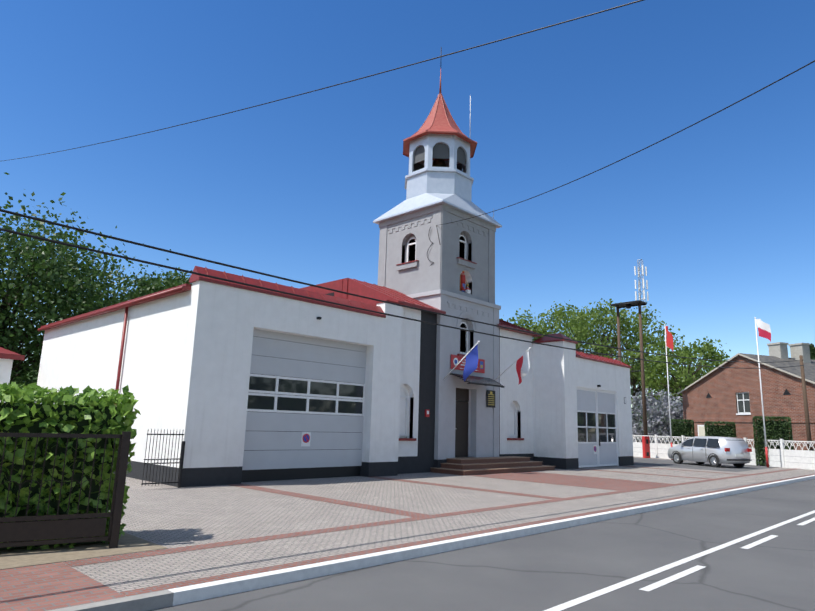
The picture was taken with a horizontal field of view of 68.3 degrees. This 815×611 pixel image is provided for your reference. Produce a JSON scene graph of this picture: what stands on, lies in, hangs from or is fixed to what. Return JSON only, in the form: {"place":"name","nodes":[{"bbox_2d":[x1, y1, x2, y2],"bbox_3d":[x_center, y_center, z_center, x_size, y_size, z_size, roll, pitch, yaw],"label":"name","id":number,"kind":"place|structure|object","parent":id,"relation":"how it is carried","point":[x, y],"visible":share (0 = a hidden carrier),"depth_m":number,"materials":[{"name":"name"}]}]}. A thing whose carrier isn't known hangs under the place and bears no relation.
{"place":"outdoors","nodes":[
{"label":"outdoors","id":0,"kind":"place"},
{"bbox_2d":[0,533,165,568],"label":"soil strip","id":1,"kind":"object","parent":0,"point":[22,557],"depth_m":7.67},
{"bbox_2d":[0,431,130,547],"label":"brown fence","id":2,"kind":"object","parent":1,"relation":"on","point":[72,528],"visible":0.98,"depth_m":7.84,"materials":[{"name":"brown metal"}]},
{"bbox_2d":[0,382,140,550],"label":"ivy hedge","id":3,"kind":"object","parent":1,"relation":"on","point":[21,411],"visible":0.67,"depth_m":8.14,"materials":[{"name":"green plant"}]},
{"bbox_2d":[35,280,402,486],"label":"garage walls","id":4,"kind":"structure","parent":0,"point":[186,365],"depth_m":17.45,"materials":[{"name":"white paint"}]},
{"bbox_2d":[37,266,405,405],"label":"roof trim","id":5,"kind":"structure","parent":4,"relation":"on","point":[126,305],"depth_m":18.83,"materials":[{"name":"red metal"}]},
{"bbox_2d":[241,329,366,481],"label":"garage door","id":6,"kind":"structure","parent":4,"relation":"in","point":[305,413],"depth_m":18.75,"materials":[{"name":"white metal"}]},
{"bbox_2d":[4,0,643,160],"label":"overhead wire","id":7,"kind":"object","parent":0,"point":[381,72],"visible":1,"depth_m":20.02,"materials":[{"name":"black metal"}]},
{"bbox_2d":[0,209,799,362],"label":"overhead cable","id":8,"kind":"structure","parent":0,"point":[95,233],"depth_m":9.09,"materials":[{"name":"black metal"}]},
{"bbox_2d":[0,228,802,368],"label":"overhead cable","id":9,"kind":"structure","parent":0,"point":[98,251],"depth_m":9.09,"materials":[{"name":"black metal"}]},
{"bbox_2d":[0,456,814,610],"bbox_3d":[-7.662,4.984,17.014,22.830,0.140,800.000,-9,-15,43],"label":"forecourt paving","id":10,"kind":"structure","parent":0,"point":[167,516],"depth_m":11.23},
{"bbox_2d":[141,429,184,487],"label":"metal gate","id":11,"kind":"structure","parent":10,"relation":"on","point":[181,459],"depth_m":15.07,"materials":[{"name":"black metal"}]},
{"bbox_2d":[63,466,814,596],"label":"red paving bands","id":12,"kind":"object","parent":10,"relation":"on","point":[620,486],"visible":0.93,"depth_m":12.53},
{"bbox_2d":[431,456,554,475],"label":"entrance steps","id":13,"kind":"structure","parent":10,"relation":"on","point":[464,466],"depth_m":23.46,"materials":[{"name":"brown tile"}]},
{"bbox_2d":[532,341,633,468],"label":"bay walls","id":14,"kind":"structure","parent":10,"relation":"on","point":[560,375],"depth_m":27.99,"materials":[{"name":"white paint"}]},
{"bbox_2d":[533,333,631,367],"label":"bay roof","id":15,"kind":"structure","parent":14,"relation":"on","point":[582,355],"depth_m":29.22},
{"bbox_2d":[577,387,618,467],"bbox_3d":[9.072,5.978,29.554,0.690,3.780,4.400,-9,-15,43],"label":"bay door","id":16,"kind":"structure","parent":14,"relation":"in","point":[597,428],"depth_m":29.35,"materials":[{"name":"white metal"}]},
{"bbox_2d":[610,300,647,434],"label":"utility pole","id":17,"kind":"object","parent":10,"relation":"on","point":[630,304],"visible":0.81,"depth_m":44.08,"materials":[{"name":"brown wood"}]},
{"bbox_2d":[642,436,649,457],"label":"hydrant cabinet","id":18,"kind":"object","parent":10,"relation":"on","point":[646,445],"visible":1,"depth_m":40.77,"materials":[{"name":"red metal"}]},
{"bbox_2d":[631,385,683,443],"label":"lilac bush","id":19,"kind":"object","parent":10,"relation":"on","point":[658,421],"visible":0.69,"depth_m":49.14,"materials":[{"name":"grey plant"}]},
{"bbox_2d":[664,324,672,459],"bbox_3d":[17.316,5.565,39.474,0.239,8.939,1.020,1,-11,2],"label":"flagpole with flag","id":20,"kind":"object","parent":10,"relation":"on","point":[669,341],"visible":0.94,"depth_m":39.88,"materials":[{"name":"white metal"}]},
{"bbox_2d":[671,419,694,443],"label":"thuja hedge","id":21,"kind":"object","parent":10,"relation":"on","point":[685,429],"visible":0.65,"depth_m":40.52,"materials":[{"name":"green plant"}]},
{"bbox_2d":[637,336,730,402],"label":"tree","id":22,"kind":"object","parent":10,"relation":"on","point":[707,350],"visible":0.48,"depth_m":61.89,"materials":[{"name":"green plant"}]},
{"bbox_2d":[704,421,735,436],"bbox_3d":[20.280,8.792,38.887,1.878,2.596,1.111,-4,-13,27],"label":"thuja hedge","id":23,"kind":"object","parent":10,"relation":"on","point":[719,430],"visible":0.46,"depth_m":38.70,"materials":[{"name":"green plant"}]},
{"bbox_2d":[632,434,814,469],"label":"concrete fence","id":24,"kind":"object","parent":10,"relation":"on","point":[795,458],"visible":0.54,"depth_m":34.27,"materials":[{"name":"grey concrete"}]},
{"bbox_2d":[799,355,813,450],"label":"utility pole","id":25,"kind":"object","parent":10,"relation":"on","point":[807,422],"visible":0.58,"depth_m":33.22,"materials":[{"name":"brown wood"}]},
{"bbox_2d":[809,343,814,359],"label":"conifer tree","id":26,"kind":"object","parent":10,"relation":"on","point":[812,351],"visible":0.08,"depth_m":51.15,"materials":[{"name":"green plant"}]},
{"bbox_2d":[0,0,814,407],"label":"sky","id":27,"kind":"structure","parent":0,"point":[719,212],"materials":[{"name":"blue"}]},
{"bbox_2d":[299,278,541,336],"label":"roof","id":28,"kind":"structure","parent":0,"point":[356,287],"depth_m":24.17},
{"bbox_2d":[150,479,814,610],"bbox_3d":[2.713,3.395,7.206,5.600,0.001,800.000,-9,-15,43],"label":"road","id":29,"kind":"structure","parent":0,"point":[543,571],"depth_m":7.96,"materials":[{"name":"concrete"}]},
{"bbox_2d":[544,510,814,610],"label":"road markings","id":30,"kind":"object","parent":29,"relation":"on","point":[576,601],"visible":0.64,"depth_m":8.12,"materials":[{"name":"paint"}]},
{"bbox_2d":[634,458,775,471],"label":"parking asphalt","id":31,"kind":"structure","parent":0,"point":[684,464],"depth_m":33.03,"materials":[{"name":"grey asphalt"}]},
{"bbox_2d":[668,436,751,467],"bbox_3d":[16.684,8.100,33.502,2.000,1.596,4.360,5,-12,-18],"label":"car","id":32,"kind":"object","parent":31,"relation":"on","point":[713,451],"visible":1,"depth_m":32.12,"materials":[{"name":"white metal"}]},
{"bbox_2d":[754,317,770,467],"bbox_3d":[20.046,4.697,33.497,0.240,8.470,1.340,1,-11,3],"label":"flagpole","id":33,"kind":"object","parent":31,"relation":"on","point":[764,330],"visible":0.92,"depth_m":33.88,"materials":[{"name":"white metal"}]},
{"bbox_2d":[752,416,793,465],"bbox_3d":[21.301,7.897,34.988,2.023,2.922,1.116,-5,-13,31],"label":"thuja hedge","id":34,"kind":"object","parent":31,"relation":"on","point":[775,429],"visible":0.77,"depth_m":34.78,"materials":[{"name":"green plant"}]},
{"label":"ground","id":35,"kind":"structure","parent":0,"visible":0},
{"bbox_2d":[0,172,170,387],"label":"tree","id":36,"kind":"object","parent":35,"relation":"on","point":[53,286],"visible":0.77,"depth_m":36.13,"materials":[{"name":"green plant"}]},
{"bbox_2d":[107,259,192,302],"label":"tree","id":37,"kind":"object","parent":35,"relation":"on","point":[167,282],"visible":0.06,"depth_m":40.71,"materials":[{"name":"green plant"}]},
{"bbox_2d":[9,343,707,421],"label":"treeline","id":38,"kind":"object","parent":35,"relation":"on","point":[23,379],"visible":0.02,"depth_m":145.04,"materials":[{"name":"green plant"}]},
{"bbox_2d":[49,475,814,610],"bbox_3d":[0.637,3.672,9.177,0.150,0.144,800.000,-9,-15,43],"label":"kerb","id":39,"kind":"structure","parent":35,"relation":"on","point":[174,596],"depth_m":7.68,"materials":[{"name":"concrete"}]},
{"bbox_2d":[378,204,500,467],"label":"tower walls","id":40,"kind":"structure","parent":35,"relation":"on","point":[467,246],"depth_m":25.38,"materials":[{"name":"white paint"}]},
{"bbox_2d":[427,225,439,265],"bbox_3d":[1.084,-2.489,24.892,0.716,1.712,0.028,-9,-15,43],"label":"wall cable","id":41,"kind":"object","parent":40,"relation":"attached to","point":[432,243],"visible":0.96,"depth_m":24.95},
{"bbox_2d":[373,134,501,227],"bbox_3d":[1.438,-5.572,27.953,4.200,3.814,4.200,-9,-15,43],"label":"belfry","id":42,"kind":"object","parent":40,"relation":"on","point":[437,180],"visible":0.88,"depth_m":26.83,"materials":[{"name":"white paint"}]},
{"bbox_2d":[403,47,476,160],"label":"tower roof","id":43,"kind":"structure","parent":42,"relation":"on","point":[439,120],"depth_m":27.88,"materials":[{"name":"red metal"}]},
{"bbox_2d":[425,354,494,416],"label":"signs","id":44,"kind":"object","parent":40,"relation":"attached to","point":[456,360],"visible":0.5,"depth_m":25.24,"materials":[{"name":"red"}]},
{"bbox_2d":[443,341,479,381],"bbox_3d":[2.078,2.172,23.344,1.541,1.579,0.177,-5,-13,30],"label":"flag","id":45,"kind":"object","parent":40,"relation":"attached to","point":[471,363],"depth_m":23.15,"materials":[{"name":"blue fabric"}]},
{"bbox_2d":[455,388,470,456],"bbox_3d":[2.141,4.776,24.548,0.120,2.740,1.360,-9,-15,43],"label":"entrance door","id":46,"kind":"structure","parent":40,"relation":"attached to","point":[462,428],"depth_m":24.68,"materials":[{"name":"brown wood"}]},
{"bbox_2d":[460,271,470,293],"bbox_3d":[2.437,-1.040,25.777,0.591,1.080,0.342,5,-12,-15],"label":"st florian statue","id":47,"kind":"object","parent":40,"relation":"on","point":[463,283],"visible":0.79,"depth_m":25.61,"materials":[{"name":"red"}]},
{"bbox_2d":[450,373,504,387],"bbox_3d":[2.842,3.041,24.363,1.020,0.450,2.310,-9,-15,43],"label":"entrance canopy","id":48,"kind":"object","parent":40,"relation":"attached to","point":[477,380],"visible":0.98,"depth_m":24.11,"materials":[{"name":"grey metal"}]},
{"bbox_2d":[495,347,530,384],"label":"flag","id":49,"kind":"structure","parent":40,"relation":"attached to","point":[522,365],"depth_m":25.69,"materials":[{"name":"white fabric"}]},
{"bbox_2d":[440,60,814,224],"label":"wire","id":50,"kind":"object","parent":40,"relation":"attached to","point":[660,140],"visible":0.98,"depth_m":12.62,"materials":[{"name":"black metal"}]},
{"bbox_2d":[398,307,533,473],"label":"old wing walls","id":51,"kind":"structure","parent":35,"relation":"on","point":[417,400],"depth_m":23.26,"materials":[{"name":"white paint"}]},
{"bbox_2d":[501,315,549,337],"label":"tree","id":52,"kind":"object","parent":35,"relation":"on","point":[515,323],"visible":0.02,"depth_m":77.22,"materials":[{"name":"green plant"}]},
{"bbox_2d":[512,300,604,354],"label":"tree","id":53,"kind":"object","parent":35,"relation":"on","point":[539,329],"visible":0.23,"depth_m":70.43,"materials":[{"name":"green plant"}]},
{"bbox_2d":[534,303,631,357],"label":"tree","id":54,"kind":"object","parent":35,"relation":"on","point":[565,318],"visible":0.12,"depth_m":76.25,"materials":[{"name":"green plant"}]},
{"bbox_2d":[559,322,639,381],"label":"tree","id":55,"kind":"object","parent":35,"relation":"on","point":[601,343],"depth_m":96.22,"materials":[{"name":"green plant"}]},
{"bbox_2d":[554,298,658,378],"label":"tree","id":56,"kind":"object","parent":35,"relation":"on","point":[600,312],"visible":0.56,"depth_m":71.57,"materials":[{"name":"green plant"}]},
{"bbox_2d":[585,304,684,441],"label":"tree","id":57,"kind":"object","parent":35,"relation":"on","point":[645,319],"visible":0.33,"depth_m":76.99,"materials":[{"name":"green plant"}]},
{"bbox_2d":[634,259,649,414],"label":"telecom mast","id":58,"kind":"object","parent":35,"relation":"on","point":[642,284],"visible":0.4,"depth_m":128.66,"materials":[{"name":"grey metal"}]},
{"bbox_2d":[630,349,706,407],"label":"tree","id":59,"kind":"object","parent":35,"relation":"on","point":[651,390],"visible":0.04,"depth_m":80.24,"materials":[{"name":"green plant"}]},
{"bbox_2d":[662,356,724,396],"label":"tree","id":60,"kind":"object","parent":35,"relation":"on","point":[707,368],"visible":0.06,"depth_m":72.06,"materials":[{"name":"green plant"}]},
{"bbox_2d":[678,342,814,450],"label":"brick house","id":61,"kind":"structure","parent":35,"relation":"on","point":[717,394],"depth_m":40.36,"materials":[{"name":"brick"}]},
{"label":"lawn ground","id":62,"kind":"structure","parent":0,"visible":0},
{"bbox_2d":[0,347,24,402],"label":"neighbour building","id":63,"kind":"structure","parent":62,"relation":"on","point":[7,357],"depth_m":23.47,"materials":[{"name":"white paint"}]}
]}

